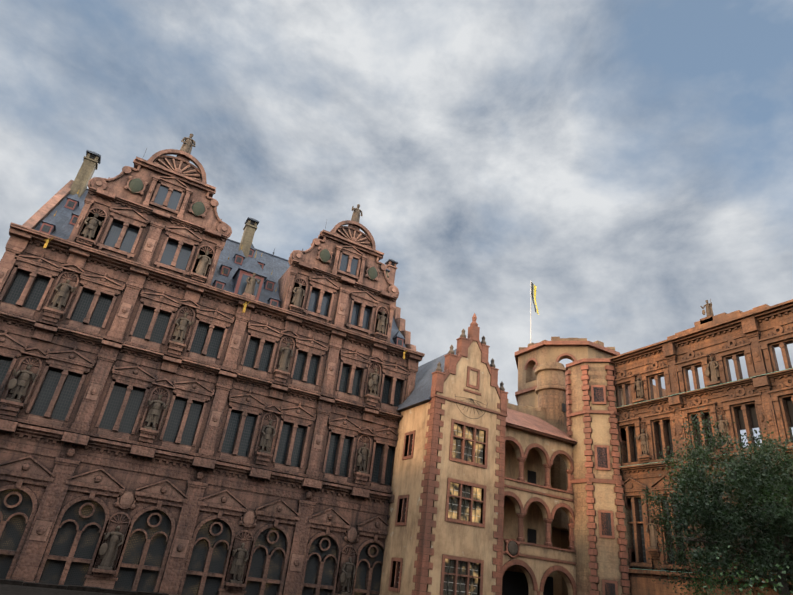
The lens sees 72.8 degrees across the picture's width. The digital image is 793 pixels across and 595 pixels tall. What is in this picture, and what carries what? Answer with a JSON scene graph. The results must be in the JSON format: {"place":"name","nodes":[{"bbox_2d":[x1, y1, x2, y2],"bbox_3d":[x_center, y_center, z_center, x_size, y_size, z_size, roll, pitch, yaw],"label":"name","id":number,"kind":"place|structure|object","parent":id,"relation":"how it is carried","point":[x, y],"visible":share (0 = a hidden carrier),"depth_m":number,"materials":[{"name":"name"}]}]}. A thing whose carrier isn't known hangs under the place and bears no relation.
{"place":"outdoors","nodes":[
{"label":"outdoors","id":0,"kind":"place"},
{"bbox_2d":[0,579,168,594],"bbox_3d":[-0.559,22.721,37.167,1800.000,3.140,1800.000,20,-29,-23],"label":"ground","id":1,"kind":"structure","parent":0,"point":[13,587],"depth_m":19.38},
{"bbox_2d":[0,222,424,594],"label":"building facade","id":2,"kind":"structure","parent":1,"relation":"on","point":[193,493],"depth_m":35.17,"materials":[{"name":"stone"}]},
{"bbox_2d":[6,279,380,594],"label":"statues","id":3,"kind":"object","parent":2,"relation":"attached to","point":[18,387],"visible":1,"depth_m":34.27,"materials":[{"name":"stone"}]},
{"bbox_2d":[22,149,415,358],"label":"gabled roof","id":4,"kind":"structure","parent":2,"relation":"on","point":[158,210],"depth_m":41.60,"materials":[{"name":"brown stone"}]},
{"bbox_2d":[81,134,387,333],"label":"statues","id":5,"kind":"object","parent":4,"relation":"on","point":[90,228],"visible":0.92,"depth_m":41.07,"materials":[{"name":"stone"}]},
{"bbox_2d":[379,313,507,594],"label":"gabled building","id":6,"kind":"structure","parent":1,"relation":"on","point":[445,521],"depth_m":38.33,"materials":[{"name":"beige paint"}]},
{"bbox_2d":[502,399,576,594],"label":"arcaded building","id":7,"kind":"structure","parent":1,"relation":"on","point":[536,443],"depth_m":42.74,"materials":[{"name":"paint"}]},
{"bbox_2d":[552,529,561,594],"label":"doors","id":8,"kind":"structure","parent":1,"relation":"on","point":[556,575],"depth_m":47.22,"materials":[{"name":"brown"}]},
{"bbox_2d":[515,282,635,594],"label":"towers","id":9,"kind":"structure","parent":1,"relation":"on","point":[576,398],"depth_m":44.78,"materials":[{"name":"stone"}]},
{"bbox_2d":[610,299,792,594],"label":"building facade","id":10,"kind":"structure","parent":1,"relation":"on","point":[760,396],"depth_m":38.79,"materials":[{"name":"stone"}]},
{"bbox_2d":[634,299,746,551],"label":"statues","id":11,"kind":"object","parent":10,"relation":"attached to","point":[715,376],"visible":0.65,"depth_m":38.93,"materials":[{"name":"brown stone"}]},
{"bbox_2d":[637,407,792,594],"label":"courtyard tree","id":12,"kind":"object","parent":1,"relation":"on","point":[770,483],"visible":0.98,"depth_m":26.64,"materials":[{"name":"green plant"}]},
{"bbox_2d":[673,545,792,594],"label":"bush","id":13,"kind":"object","parent":1,"relation":"on","point":[767,581],"visible":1,"depth_m":10.87,"materials":[{"name":"green plant"}]},
{"bbox_2d":[0,0,792,404],"label":"sky","id":14,"kind":"structure","parent":0,"point":[630,162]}
]}

